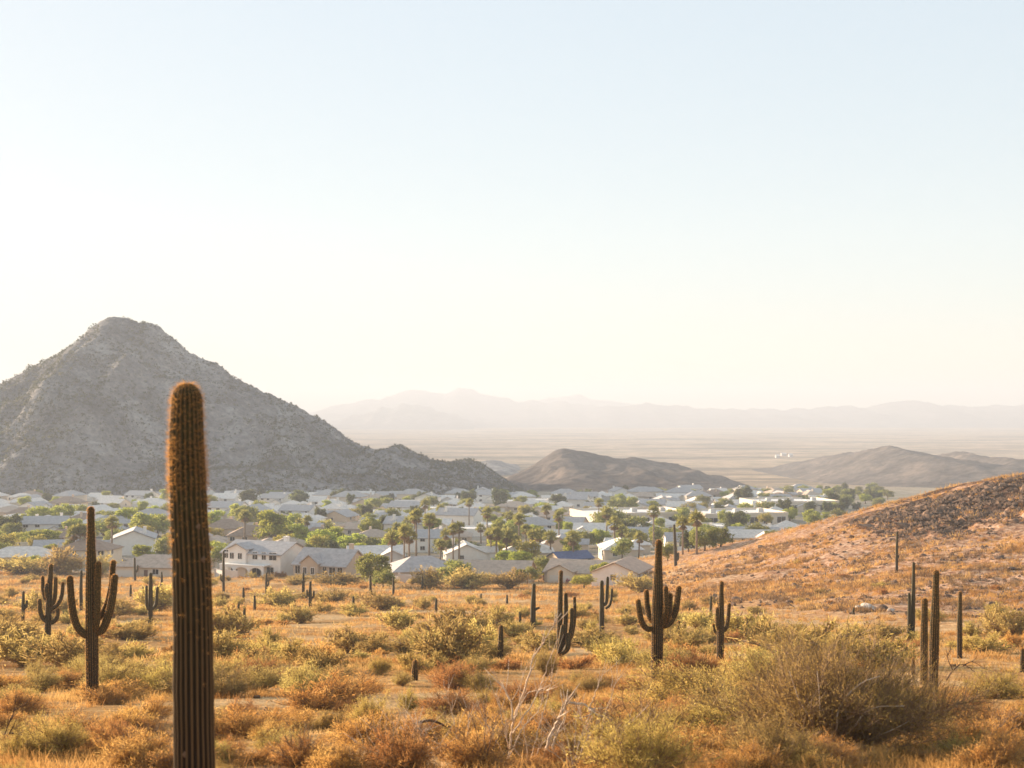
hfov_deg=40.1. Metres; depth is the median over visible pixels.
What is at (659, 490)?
house
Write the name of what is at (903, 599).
hill scrub
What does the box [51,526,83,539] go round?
house
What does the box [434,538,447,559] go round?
fan palm
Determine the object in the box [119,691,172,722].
dry shrub
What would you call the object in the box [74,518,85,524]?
shade tree
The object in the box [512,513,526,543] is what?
fan palm
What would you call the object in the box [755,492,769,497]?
mesquite tree
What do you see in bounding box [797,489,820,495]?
house
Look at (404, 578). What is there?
garden wall
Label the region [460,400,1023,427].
mountains
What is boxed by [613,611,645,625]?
creosote bush
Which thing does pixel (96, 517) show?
house
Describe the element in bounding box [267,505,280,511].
house
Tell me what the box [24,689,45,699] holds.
creosote bush
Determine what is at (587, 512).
store building
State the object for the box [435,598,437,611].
saguaro
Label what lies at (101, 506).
house
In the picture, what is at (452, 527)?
fan palm
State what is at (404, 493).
house
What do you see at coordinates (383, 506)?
house
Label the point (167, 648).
dry shrub
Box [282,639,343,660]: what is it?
dry shrub
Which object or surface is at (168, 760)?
dry shrub
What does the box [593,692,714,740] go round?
brittle bush
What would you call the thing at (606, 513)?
fan palm
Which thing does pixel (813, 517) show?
shade tree
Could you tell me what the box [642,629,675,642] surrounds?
creosote bush
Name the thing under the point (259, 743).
dry shrub
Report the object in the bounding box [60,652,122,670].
creosote bush
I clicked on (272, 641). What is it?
creosote bush
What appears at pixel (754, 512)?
store building
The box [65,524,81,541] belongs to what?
fan palm
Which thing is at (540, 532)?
fan palm
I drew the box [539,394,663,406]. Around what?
mountains
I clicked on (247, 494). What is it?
evergreen tree
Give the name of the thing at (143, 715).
dry shrub
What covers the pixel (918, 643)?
dry shrub
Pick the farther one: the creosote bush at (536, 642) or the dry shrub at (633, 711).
the creosote bush at (536, 642)
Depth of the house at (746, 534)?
362.80 m
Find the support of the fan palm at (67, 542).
on the ground at (738, 454)
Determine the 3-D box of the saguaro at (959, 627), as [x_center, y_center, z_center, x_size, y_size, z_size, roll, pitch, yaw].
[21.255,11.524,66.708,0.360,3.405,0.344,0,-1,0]
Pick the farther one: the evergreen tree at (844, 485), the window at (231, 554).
the evergreen tree at (844, 485)
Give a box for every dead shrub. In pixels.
[113,709,172,745]
[263,712,341,767]
[348,691,460,748]
[400,675,498,744]
[414,673,557,766]
[471,606,572,758]
[496,642,572,759]
[508,696,621,767]
[544,661,615,755]
[573,661,647,740]
[586,677,695,736]
[963,695,1020,728]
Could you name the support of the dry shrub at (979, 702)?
on the ground at (738, 454)
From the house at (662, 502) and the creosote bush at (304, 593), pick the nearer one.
the creosote bush at (304, 593)
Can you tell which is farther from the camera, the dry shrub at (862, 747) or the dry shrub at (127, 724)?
the dry shrub at (127, 724)
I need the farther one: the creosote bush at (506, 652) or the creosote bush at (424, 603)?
the creosote bush at (424, 603)
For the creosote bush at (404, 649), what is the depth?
71.89 m
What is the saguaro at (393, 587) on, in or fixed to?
on the ground at (738, 454)
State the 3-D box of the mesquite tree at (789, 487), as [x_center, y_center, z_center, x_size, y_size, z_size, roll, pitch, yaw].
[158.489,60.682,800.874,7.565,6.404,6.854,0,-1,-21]
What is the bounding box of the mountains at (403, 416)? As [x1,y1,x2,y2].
[328,403,478,429]
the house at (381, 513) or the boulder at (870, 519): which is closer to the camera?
the boulder at (870, 519)
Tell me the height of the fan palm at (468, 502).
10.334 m
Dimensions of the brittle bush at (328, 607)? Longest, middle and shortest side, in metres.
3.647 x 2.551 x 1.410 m
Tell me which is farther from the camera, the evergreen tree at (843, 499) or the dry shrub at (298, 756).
the evergreen tree at (843, 499)
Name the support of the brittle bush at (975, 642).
on the ground at (738, 454)
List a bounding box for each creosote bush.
[0,553,46,574]
[0,608,20,618]
[0,615,18,633]
[0,619,58,642]
[0,624,78,666]
[0,681,33,698]
[2,588,64,610]
[3,586,20,597]
[18,576,33,581]
[18,661,66,691]
[19,628,133,669]
[20,618,44,629]
[24,573,37,579]
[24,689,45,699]
[25,656,42,676]
[26,611,61,622]
[27,601,62,615]
[30,567,41,574]
[34,542,85,575]
[58,577,66,584]
[58,600,68,611]
[59,611,82,623]
[60,608,81,615]
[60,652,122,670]
[61,597,78,605]
[66,619,84,636]
[68,652,105,674]
[69,642,134,668]
[76,597,138,618]
[77,658,154,689]
[82,550,123,574]
[99,639,132,657]
[104,624,135,639]
[109,619,127,629]
[112,617,162,630]
[116,644,147,659]
[123,657,151,670]
[132,582,171,609]
[133,605,158,614]
[141,576,156,584]
[147,655,171,674]
[152,659,254,694]
[212,590,230,600]
[212,595,229,606]
[213,600,270,638]
[213,626,255,658]
[213,655,259,680]
[214,670,260,697]
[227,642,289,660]
[237,659,288,690]
[246,571,257,577]
[250,585,305,607]
[255,624,282,643]
[258,638,284,646]
[260,574,277,581]
[263,641,283,648]
[272,612,292,623]
[274,635,319,662]
[277,601,323,623]
[277,659,335,695]
[282,572,309,584]
[295,591,307,598]
[304,570,364,585]
[312,586,357,602]
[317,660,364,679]
[321,623,393,653]
[339,602,374,615]
[349,649,370,659]
[350,593,360,599]
[353,631,401,653]
[354,588,405,610]
[375,606,416,630]
[387,613,498,664]
[388,669,413,685]
[389,634,413,653]
[393,597,407,607]
[395,653,423,661]
[397,627,418,639]
[398,626,440,652]
[403,629,421,642]
[408,622,432,630]
[409,565,444,588]
[411,612,424,619]
[416,595,431,608]
[422,647,450,670]
[425,599,507,636]
[426,595,435,601]
[431,564,497,588]
[450,649,502,671]
[453,617,507,649]
[462,594,479,603]
[463,637,518,658]
[470,597,487,605]
[481,602,520,626]
[482,567,533,588]
[493,618,535,637]
[502,619,538,631]
[503,643,517,653]
[510,604,529,611]
[511,628,577,652]
[515,606,529,617]
[522,589,531,595]
[529,618,543,625]
[530,644,561,675]
[530,650,548,658]
[540,609,569,620]
[542,625,621,646]
[566,670,585,684]
[568,602,583,613]
[571,669,610,694]
[576,617,592,629]
[578,632,628,652]
[581,600,593,610]
[583,620,606,630]
[593,639,637,667]
[595,637,641,650]
[604,587,618,598]
[610,607,632,613]
[611,571,652,592]
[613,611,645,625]
[621,641,696,670]
[623,625,642,634]
[630,602,645,614]
[637,620,686,632]
[640,632,650,639]
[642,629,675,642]
[663,620,711,647]
[675,612,688,622]
[678,607,714,629]
[681,598,697,610]
[696,643,716,656]
[699,595,727,606]
[700,630,729,643]
[703,624,716,633]
[706,606,791,638]
[713,637,797,685]
[714,702,837,766]
[727,615,886,667]
[738,615,808,648]
[744,605,766,613]
[749,646,775,656]
[821,630,834,641]
[838,621,867,640]
[864,620,909,639]
[904,629,918,639]
[913,631,942,641]
[915,606,951,621]
[954,620,982,635]
[972,602,1023,636]
[977,610,1003,626]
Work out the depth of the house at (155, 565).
278.82 m
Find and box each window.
[152,569,158,574]
[229,552,233,558]
[237,553,241,559]
[252,551,257,559]
[252,568,260,575]
[261,552,265,559]
[267,567,273,576]
[269,552,276,560]
[295,566,299,573]
[310,567,314,574]
[322,567,326,575]
[329,567,335,575]
[709,518,717,522]
[750,517,758,523]
[777,516,785,522]
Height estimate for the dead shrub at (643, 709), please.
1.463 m
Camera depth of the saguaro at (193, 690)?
13.43 m
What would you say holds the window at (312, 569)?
in the house at (311, 560)
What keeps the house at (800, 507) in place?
on the ground at (738, 454)
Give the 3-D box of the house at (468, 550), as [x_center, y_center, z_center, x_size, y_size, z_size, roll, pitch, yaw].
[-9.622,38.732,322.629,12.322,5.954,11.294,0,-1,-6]
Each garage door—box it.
[115,570,131,576]
[549,575,569,582]
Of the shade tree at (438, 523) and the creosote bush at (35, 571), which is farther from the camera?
the shade tree at (438, 523)
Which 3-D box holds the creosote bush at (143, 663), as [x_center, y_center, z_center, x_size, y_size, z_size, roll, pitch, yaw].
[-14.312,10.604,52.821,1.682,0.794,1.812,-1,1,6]
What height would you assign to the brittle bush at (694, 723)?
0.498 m
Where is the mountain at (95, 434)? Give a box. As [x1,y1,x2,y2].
[0,317,517,495]
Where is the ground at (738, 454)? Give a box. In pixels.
[0,428,1023,767]
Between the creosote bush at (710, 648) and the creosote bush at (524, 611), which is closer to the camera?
the creosote bush at (710, 648)
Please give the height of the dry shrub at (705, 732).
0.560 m
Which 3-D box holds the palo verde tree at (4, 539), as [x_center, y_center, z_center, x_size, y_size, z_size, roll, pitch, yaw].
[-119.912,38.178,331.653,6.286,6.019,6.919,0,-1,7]
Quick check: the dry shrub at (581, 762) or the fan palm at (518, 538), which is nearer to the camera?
the dry shrub at (581, 762)
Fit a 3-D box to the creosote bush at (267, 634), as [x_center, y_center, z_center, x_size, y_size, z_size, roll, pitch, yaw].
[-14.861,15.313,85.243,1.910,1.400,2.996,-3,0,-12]
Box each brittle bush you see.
[0,595,11,601]
[0,609,25,624]
[0,710,51,739]
[0,724,44,758]
[0,757,40,767]
[1,715,55,736]
[20,706,94,757]
[50,663,84,679]
[117,657,150,686]
[118,639,158,658]
[121,620,163,640]
[124,656,172,692]
[156,652,172,660]
[212,578,218,585]
[214,705,231,739]
[215,737,236,762]
[215,757,233,767]
[216,629,254,651]
[221,653,259,666]
[230,596,244,604]
[240,639,258,650]
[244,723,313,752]
[245,649,290,670]
[249,638,282,655]
[291,642,362,672]
[298,703,350,732]
[310,600,338,612]
[344,611,359,616]
[344,689,396,721]
[365,653,396,675]
[392,648,435,672]
[395,680,429,710]
[409,598,432,605]
[418,706,466,737]
[449,667,500,692]
[465,685,493,705]
[494,633,512,644]
[502,707,542,722]
[511,632,533,643]
[526,721,599,751]
[528,703,566,723]
[531,691,575,714]
[551,680,579,701]
[557,698,724,767]
[568,602,590,617]
[585,612,612,622]
[585,635,641,659]
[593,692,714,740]
[597,654,763,708]
[650,715,698,736]
[673,677,775,730]
[771,726,853,757]
[778,738,838,767]
[844,630,939,668]
[850,742,902,767]
[869,581,890,587]
[875,670,966,722]
[889,736,926,755]
[897,712,970,732]
[902,725,988,754]
[944,629,1017,653]
[944,641,966,646]
[956,664,1023,699]
[983,600,1010,613]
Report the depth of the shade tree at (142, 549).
321.90 m
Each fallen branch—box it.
[0,687,50,740]
[417,719,462,732]
[945,640,986,680]
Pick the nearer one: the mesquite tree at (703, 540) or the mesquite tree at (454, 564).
the mesquite tree at (454, 564)
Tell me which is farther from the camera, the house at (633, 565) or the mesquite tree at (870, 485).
the mesquite tree at (870, 485)
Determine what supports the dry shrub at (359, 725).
on the ground at (738, 454)
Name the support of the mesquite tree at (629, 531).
on the ground at (738, 454)
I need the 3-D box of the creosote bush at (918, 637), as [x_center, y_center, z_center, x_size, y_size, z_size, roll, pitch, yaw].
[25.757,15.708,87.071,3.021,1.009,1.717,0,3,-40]
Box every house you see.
[0,492,9,498]
[0,501,18,507]
[0,505,18,515]
[0,546,52,560]
[4,505,29,514]
[7,493,30,500]
[10,494,40,499]
[10,497,48,505]
[19,500,52,508]
[20,513,71,536]
[23,489,44,496]
[32,538,78,547]
[48,494,88,506]
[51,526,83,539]
[53,490,87,500]
[54,539,123,567]
[71,509,96,516]
[72,512,95,519]
[83,514,103,523]
[84,504,111,510]
[85,515,136,535]
[87,491,111,500]
[94,508,128,512]
[95,495,123,500]
[97,498,131,506]
[101,526,157,554]
[108,554,171,576]
[123,489,159,501]
[131,508,169,517]
[132,496,166,506]
[148,501,168,506]
[207,487,214,495]
[207,499,247,518]
[208,516,247,535]
[209,535,228,544]
[210,546,221,566]
[212,491,239,500]
[219,536,304,576]
[226,522,275,542]
[230,489,255,495]
[246,502,274,511]
[247,503,276,506]
[259,492,290,504]
[263,537,305,545]
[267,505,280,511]
[269,492,294,494]
[277,502,320,514]
[280,500,308,505]
[291,543,362,578]
[293,522,328,528]
[300,513,326,519]
[306,495,330,504]
[308,525,323,535]
[309,517,333,526]
[312,489,334,497]
[315,497,347,506]
[322,502,356,510]
[325,509,359,521]
[330,491,367,504]
[338,521,382,535]
[346,545,405,565]
[351,497,378,508]
[356,489,375,494]
[357,512,392,520]
[359,527,386,543]
[368,492,390,498]
[374,508,405,514]
[376,491,401,499]
[377,503,388,509]
[382,514,423,529]
[383,556,448,579]
[386,499,428,511]
[397,489,427,499]
[405,526,451,552]
[411,492,441,505]
[422,507,436,513]
[434,527,472,541]
[435,506,482,525]
[440,495,456,501]
[440,498,461,505]
[440,518,453,526]
[442,538,498,561]
[444,489,467,494]
[447,506,473,507]
[452,559,536,583]
[458,502,485,507]
[462,526,485,536]
[474,489,493,502]
[474,507,501,520]
[476,486,489,489]
[476,522,491,528]
[494,501,533,511]
[503,542,554,560]
[510,513,538,516]
[511,492,535,499]
[520,517,556,536]
[524,499,547,504]
[527,498,547,500]
[531,505,564,510]
[535,510,569,519]
[541,493,556,502]
[541,529,586,535]
[541,533,589,551]
[542,558,614,582]
[546,550,594,559]
[550,501,573,510]
[550,516,588,522]
[551,489,575,494]
[560,493,589,507]
[570,492,597,501]
[573,520,615,537]
[583,502,615,506]
[589,555,653,585]
[597,537,651,559]
[598,493,612,500]
[608,486,626,495]
[624,493,639,500]
[625,486,658,493]
[626,527,668,542]
[632,492,654,498]
[636,500,649,506]
[638,499,666,506]
[649,517,676,528]
[650,487,664,492]
[653,495,679,500]
[654,493,684,500]
[662,532,717,550]
[664,487,693,493]
[665,501,701,507]
[675,523,721,535]
[677,483,703,490]
[677,501,706,510]
[683,491,713,503]
[685,497,712,505]
[703,488,722,496]
[708,487,726,490]
[709,523,727,528]
[711,504,736,507]
[713,499,738,502]
[722,493,736,498]
[726,529,773,542]
[728,526,779,531]
[731,485,758,493]
[748,490,763,493]
[749,523,783,530]
[764,489,783,493]
[768,494,791,496]
[769,506,790,520]
[772,490,797,496]
[774,520,798,527]
[793,484,812,487]
[795,488,822,493]
[796,500,819,511]
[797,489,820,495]
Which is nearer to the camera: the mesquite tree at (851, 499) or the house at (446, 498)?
the mesquite tree at (851, 499)
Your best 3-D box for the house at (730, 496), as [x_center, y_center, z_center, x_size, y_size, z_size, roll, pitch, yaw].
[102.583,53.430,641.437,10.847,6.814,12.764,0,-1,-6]
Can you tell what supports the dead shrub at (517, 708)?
on the ground at (738, 454)
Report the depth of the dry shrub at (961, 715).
25.15 m
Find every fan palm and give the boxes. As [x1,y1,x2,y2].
[62,538,73,545]
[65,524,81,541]
[73,523,84,539]
[78,524,86,538]
[103,515,119,542]
[238,508,251,539]
[294,517,302,524]
[300,515,312,543]
[383,528,400,562]
[391,522,400,532]
[397,523,412,558]
[403,515,411,524]
[405,527,417,556]
[408,507,422,555]
[419,498,429,513]
[422,512,437,555]
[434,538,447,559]
[440,527,450,551]
[446,523,458,558]
[454,521,465,558]
[464,498,473,525]
[475,523,485,543]
[480,506,492,543]
[483,526,494,546]
[488,526,505,558]
[500,527,515,550]
[503,510,514,520]
[508,533,521,545]
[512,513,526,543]
[519,523,531,541]
[526,528,538,559]
[535,528,544,541]
[540,503,552,518]
[541,529,557,549]
[552,510,564,534]
[564,529,580,551]
[594,497,604,511]
[599,506,613,533]
[606,515,622,538]
[615,524,628,537]
[633,530,646,557]
[647,504,660,546]
[675,516,689,554]
[687,509,705,554]
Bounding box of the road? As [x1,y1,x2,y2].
[122,552,597,559]
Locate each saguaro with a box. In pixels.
[21,591,27,621]
[37,564,64,639]
[66,506,118,703]
[79,570,82,609]
[129,585,131,596]
[134,558,137,580]
[145,573,158,627]
[164,380,217,767]
[220,551,224,592]
[242,587,244,601]
[253,595,255,610]
[265,573,268,592]
[302,572,304,592]
[306,581,314,606]
[369,575,371,593]
[392,578,394,593]
[411,660,418,680]
[421,576,423,589]
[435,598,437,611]
[497,625,503,659]
[530,583,539,626]
[556,570,576,657]
[599,577,612,633]
[635,540,681,680]
[673,524,678,565]
[709,596,712,617]
[712,581,730,661]
[895,531,898,571]
[907,593,911,639]
[910,657,915,673]
[911,562,914,630]
[919,597,928,682]
[927,569,940,691]
[956,591,962,658]
[1019,648,1023,671]
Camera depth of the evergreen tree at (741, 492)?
630.03 m
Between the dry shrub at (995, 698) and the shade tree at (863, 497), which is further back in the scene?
the shade tree at (863, 497)
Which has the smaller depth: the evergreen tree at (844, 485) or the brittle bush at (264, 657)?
the brittle bush at (264, 657)
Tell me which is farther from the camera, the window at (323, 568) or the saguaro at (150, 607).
the window at (323, 568)
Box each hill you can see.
[481,460,520,474]
[506,448,761,491]
[752,445,1023,487]
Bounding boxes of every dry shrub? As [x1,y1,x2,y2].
[0,668,35,691]
[0,672,26,682]
[0,685,58,714]
[0,710,32,729]
[21,703,108,733]
[50,667,85,690]
[63,673,161,701]
[75,683,132,704]
[79,715,151,752]
[80,704,167,733]
[84,725,153,741]
[86,722,172,767]
[99,623,122,638]
[101,710,152,727]
[101,718,153,733]
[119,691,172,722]
[130,716,168,735]
[142,741,224,767]
[161,640,172,652]
[214,699,301,740]
[215,695,261,716]
[215,735,307,767]
[218,732,250,755]
[226,655,283,678]
[232,646,271,654]
[245,713,296,740]
[252,615,277,624]
[255,706,340,732]
[262,666,393,710]
[266,725,340,767]
[273,571,286,576]
[275,620,289,625]
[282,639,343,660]
[287,705,314,719]
[297,730,382,767]
[313,707,421,749]
[331,697,358,712]
[338,702,388,724]
[346,714,457,767]
[353,673,391,691]
[357,583,368,588]
[370,647,388,654]
[400,710,453,745]
[409,683,485,716]
[418,655,481,690]
[425,716,521,767]
[427,705,546,759]
[457,698,514,718]
[471,707,508,725]
[474,703,509,717]
[476,715,542,741]
[486,655,522,670]
[487,689,525,708]
[493,677,557,703]
[496,675,583,698]
[498,755,561,767]
[503,700,588,738]
[510,754,559,767]
[513,732,588,759]
[517,592,528,597]
[518,742,585,767]
[549,653,596,669]
[551,693,643,735]
[564,590,581,596]
[566,693,637,718]
[568,669,622,688]
[574,752,613,767]
[579,739,611,761]
[585,650,601,660]
[586,610,598,616]
[608,672,654,692]
[612,696,663,713]
[617,705,642,723]
[646,723,726,762]
[653,644,725,677]
[657,691,691,713]
[664,639,696,653]
[666,696,704,722]
[669,726,747,753]
[670,719,738,739]
[692,718,747,740]
[696,729,793,767]
[710,731,796,767]
[724,628,745,642]
[776,745,855,767]
[795,726,882,767]
[802,582,813,587]
[844,740,879,754]
[874,588,888,594]
[896,705,1023,748]
[898,741,965,764]
[903,721,941,738]
[908,564,923,570]
[910,638,919,646]
[934,719,1023,767]
[936,689,991,724]
[954,691,989,710]
[958,678,1011,699]
[962,700,1023,732]
[980,698,1000,715]
[988,584,1001,589]
[999,629,1023,647]
[999,696,1023,711]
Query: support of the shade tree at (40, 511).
on the ground at (738, 454)
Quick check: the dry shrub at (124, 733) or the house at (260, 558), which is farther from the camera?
the house at (260, 558)
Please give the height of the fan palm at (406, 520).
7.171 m
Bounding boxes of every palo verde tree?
[0,532,20,545]
[11,532,23,544]
[25,534,47,545]
[138,524,153,531]
[161,533,170,539]
[209,527,225,536]
[272,534,297,540]
[308,534,330,547]
[317,519,334,527]
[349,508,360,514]
[486,542,505,551]
[511,539,541,557]
[517,505,530,512]
[569,574,596,587]
[681,502,697,510]
[696,502,707,507]
[756,512,773,523]
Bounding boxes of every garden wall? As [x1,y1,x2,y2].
[214,568,237,577]
[364,573,437,582]
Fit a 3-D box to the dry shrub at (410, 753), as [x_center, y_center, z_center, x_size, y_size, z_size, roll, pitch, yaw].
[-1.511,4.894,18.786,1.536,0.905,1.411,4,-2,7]
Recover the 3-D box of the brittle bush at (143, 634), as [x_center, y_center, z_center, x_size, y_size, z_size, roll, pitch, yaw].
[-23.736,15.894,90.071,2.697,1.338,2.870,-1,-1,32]
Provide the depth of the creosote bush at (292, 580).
242.89 m
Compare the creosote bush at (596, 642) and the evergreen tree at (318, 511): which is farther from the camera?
the evergreen tree at (318, 511)
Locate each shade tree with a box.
[17,495,31,504]
[18,529,62,541]
[23,555,43,564]
[24,506,54,515]
[43,543,56,548]
[51,503,75,515]
[59,519,78,528]
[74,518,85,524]
[75,504,87,510]
[101,491,110,494]
[114,507,138,518]
[128,511,161,530]
[130,544,154,556]
[134,500,148,510]
[152,513,169,536]
[158,489,169,498]
[207,495,218,503]
[208,510,225,524]
[210,540,227,545]
[226,503,243,516]
[251,509,290,538]
[287,513,302,522]
[287,523,312,539]
[304,529,337,547]
[321,500,331,506]
[325,526,343,544]
[336,533,366,548]
[358,516,382,531]
[376,534,399,544]
[402,495,410,499]
[422,517,442,528]
[484,513,497,521]
[486,536,510,549]
[490,518,505,529]
[491,506,500,511]
[491,550,512,559]
[506,519,525,532]
[506,550,532,559]
[530,524,542,529]
[532,502,553,507]
[553,521,564,528]
[560,537,581,550]
[562,521,572,528]
[589,562,608,573]
[590,529,612,543]
[615,493,626,499]
[621,496,639,506]
[646,500,660,506]
[648,525,668,539]
[654,517,665,526]
[672,507,689,520]
[717,509,731,519]
[719,491,729,496]
[737,502,752,507]
[783,507,797,520]
[802,509,821,522]
[820,512,830,518]
[821,489,829,494]
[858,493,872,503]
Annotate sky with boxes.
[0,0,1023,412]
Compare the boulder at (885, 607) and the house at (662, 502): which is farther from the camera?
the house at (662, 502)
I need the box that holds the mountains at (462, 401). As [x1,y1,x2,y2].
[309,388,600,422]
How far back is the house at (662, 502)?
611.88 m
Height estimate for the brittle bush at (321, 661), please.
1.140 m
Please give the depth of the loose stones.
198.31 m
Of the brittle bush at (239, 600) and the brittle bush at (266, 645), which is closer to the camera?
the brittle bush at (266, 645)
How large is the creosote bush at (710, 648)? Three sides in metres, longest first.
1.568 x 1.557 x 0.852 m
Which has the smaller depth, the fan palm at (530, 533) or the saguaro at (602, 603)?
the saguaro at (602, 603)
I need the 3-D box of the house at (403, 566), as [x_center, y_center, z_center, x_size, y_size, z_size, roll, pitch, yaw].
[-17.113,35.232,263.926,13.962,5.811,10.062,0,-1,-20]
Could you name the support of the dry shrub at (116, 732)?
on the ground at (738, 454)
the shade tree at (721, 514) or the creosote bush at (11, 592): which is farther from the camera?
the shade tree at (721, 514)
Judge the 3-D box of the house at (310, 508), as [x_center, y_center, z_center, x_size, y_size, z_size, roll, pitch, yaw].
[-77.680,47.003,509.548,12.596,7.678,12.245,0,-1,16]
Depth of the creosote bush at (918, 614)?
109.55 m
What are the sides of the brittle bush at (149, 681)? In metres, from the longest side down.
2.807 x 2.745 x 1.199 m
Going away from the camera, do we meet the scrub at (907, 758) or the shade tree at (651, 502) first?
the scrub at (907, 758)
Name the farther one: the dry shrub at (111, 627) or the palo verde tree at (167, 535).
the palo verde tree at (167, 535)
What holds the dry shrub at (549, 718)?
on the ground at (738, 454)
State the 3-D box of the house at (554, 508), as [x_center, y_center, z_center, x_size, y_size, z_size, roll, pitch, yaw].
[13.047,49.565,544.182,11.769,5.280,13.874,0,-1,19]
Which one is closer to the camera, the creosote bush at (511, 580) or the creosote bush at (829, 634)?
the creosote bush at (829, 634)
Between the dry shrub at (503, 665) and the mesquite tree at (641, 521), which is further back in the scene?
the mesquite tree at (641, 521)
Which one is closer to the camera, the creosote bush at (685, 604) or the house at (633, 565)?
the creosote bush at (685, 604)
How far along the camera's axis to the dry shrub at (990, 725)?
20.76 m
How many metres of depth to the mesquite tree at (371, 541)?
337.14 m
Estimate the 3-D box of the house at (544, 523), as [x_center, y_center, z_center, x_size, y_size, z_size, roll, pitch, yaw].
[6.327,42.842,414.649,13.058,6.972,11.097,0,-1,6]
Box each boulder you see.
[856,524,873,528]
[860,603,876,609]
[866,516,876,523]
[875,529,884,533]
[876,604,887,610]
[893,522,909,528]
[991,486,999,492]
[994,555,1003,559]
[1009,518,1018,522]
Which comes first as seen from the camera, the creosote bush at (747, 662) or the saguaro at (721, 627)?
the creosote bush at (747, 662)
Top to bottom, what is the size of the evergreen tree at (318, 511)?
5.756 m
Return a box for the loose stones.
[649,474,1023,618]
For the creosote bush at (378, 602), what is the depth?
153.32 m
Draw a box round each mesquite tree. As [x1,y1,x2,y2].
[0,522,25,534]
[0,542,12,548]
[95,517,122,538]
[100,510,114,515]
[103,528,124,539]
[107,503,120,507]
[152,536,170,553]
[159,503,169,510]
[210,544,226,562]
[232,505,261,522]
[251,500,265,504]
[276,525,295,536]
[354,552,392,586]
[356,536,382,544]
[359,511,378,519]
[368,498,384,508]
[371,568,395,587]
[381,497,394,502]
[384,508,400,515]
[391,521,413,532]
[426,496,441,505]
[432,537,457,552]
[434,559,474,578]
[457,498,465,504]
[460,572,482,585]
[501,522,521,536]
[513,495,527,501]
[515,566,540,584]
[530,555,548,579]
[577,529,596,544]
[589,506,626,522]
[606,497,625,506]
[609,538,633,558]
[613,528,639,537]
[622,531,650,541]
[623,515,655,526]
[660,527,683,542]
[662,542,678,560]
[686,527,720,550]
[690,523,713,530]
[693,517,711,522]
[695,494,710,503]
[705,526,734,546]
[714,497,733,504]
[745,521,768,528]
[754,500,775,508]
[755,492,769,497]
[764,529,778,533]
[784,485,795,491]
[828,508,847,517]
[839,494,854,502]
[865,483,877,488]
[870,485,880,490]
[871,498,882,504]
[881,489,894,499]
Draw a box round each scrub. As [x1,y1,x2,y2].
[0,316,523,495]
[0,472,1023,613]
[0,542,1023,672]
[0,655,1023,767]
[649,476,1023,617]
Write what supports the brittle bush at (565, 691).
on the ground at (738, 454)
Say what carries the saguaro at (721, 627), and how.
on the ground at (738, 454)
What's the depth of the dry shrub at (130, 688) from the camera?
39.62 m
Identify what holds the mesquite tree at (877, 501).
on the ground at (738, 454)
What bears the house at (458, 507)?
on the ground at (738, 454)
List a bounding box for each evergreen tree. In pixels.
[0,513,23,535]
[41,493,52,501]
[144,492,154,498]
[238,488,261,501]
[288,489,309,501]
[305,543,318,547]
[314,507,326,516]
[324,538,340,548]
[330,488,345,495]
[346,493,356,504]
[360,503,373,515]
[379,514,391,529]
[410,491,426,498]
[410,505,424,512]
[460,488,477,499]
[491,487,508,503]
[521,507,539,515]
[549,493,567,502]
[620,520,635,526]
[677,530,699,551]
[714,503,724,507]
[722,509,750,528]
[733,485,753,498]
[776,497,791,509]
[803,501,818,510]
[821,501,832,511]
[824,492,840,499]
[833,502,845,510]
[838,496,851,508]
[841,482,848,489]
[842,488,855,494]
[851,502,860,510]
[865,490,876,500]
[876,491,882,497]
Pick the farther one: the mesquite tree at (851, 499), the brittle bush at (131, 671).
the mesquite tree at (851, 499)
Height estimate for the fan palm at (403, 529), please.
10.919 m
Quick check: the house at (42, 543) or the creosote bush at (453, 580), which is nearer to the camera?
the creosote bush at (453, 580)
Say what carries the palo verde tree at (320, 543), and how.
on the ground at (738, 454)
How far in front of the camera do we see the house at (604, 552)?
316.53 m
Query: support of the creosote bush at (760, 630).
on the ground at (738, 454)
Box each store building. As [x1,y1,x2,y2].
[569,506,693,524]
[689,507,787,524]
[739,497,838,510]
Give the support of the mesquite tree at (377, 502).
on the ground at (738, 454)
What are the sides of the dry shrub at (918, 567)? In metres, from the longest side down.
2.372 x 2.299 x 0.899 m
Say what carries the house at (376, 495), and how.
on the ground at (738, 454)
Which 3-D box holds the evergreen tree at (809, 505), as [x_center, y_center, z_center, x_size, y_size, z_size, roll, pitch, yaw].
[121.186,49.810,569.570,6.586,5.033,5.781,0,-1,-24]
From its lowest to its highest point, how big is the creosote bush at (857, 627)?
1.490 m
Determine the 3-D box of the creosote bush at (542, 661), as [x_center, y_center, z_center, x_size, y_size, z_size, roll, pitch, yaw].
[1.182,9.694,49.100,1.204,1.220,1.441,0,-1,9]
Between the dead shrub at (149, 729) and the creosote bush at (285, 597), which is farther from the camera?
the creosote bush at (285, 597)
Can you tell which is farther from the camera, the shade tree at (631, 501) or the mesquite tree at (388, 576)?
the shade tree at (631, 501)
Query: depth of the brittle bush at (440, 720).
23.40 m
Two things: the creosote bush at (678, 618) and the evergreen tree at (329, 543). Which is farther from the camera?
the evergreen tree at (329, 543)
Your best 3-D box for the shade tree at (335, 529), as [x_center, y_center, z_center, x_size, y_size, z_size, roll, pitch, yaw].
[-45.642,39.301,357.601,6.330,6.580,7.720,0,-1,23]
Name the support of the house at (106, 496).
on the ground at (738, 454)
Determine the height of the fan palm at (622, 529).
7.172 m
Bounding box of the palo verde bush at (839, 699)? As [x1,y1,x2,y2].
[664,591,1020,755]
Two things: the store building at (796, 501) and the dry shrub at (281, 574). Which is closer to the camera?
the dry shrub at (281, 574)
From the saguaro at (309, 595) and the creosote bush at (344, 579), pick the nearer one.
the saguaro at (309, 595)
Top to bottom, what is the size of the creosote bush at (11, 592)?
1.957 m

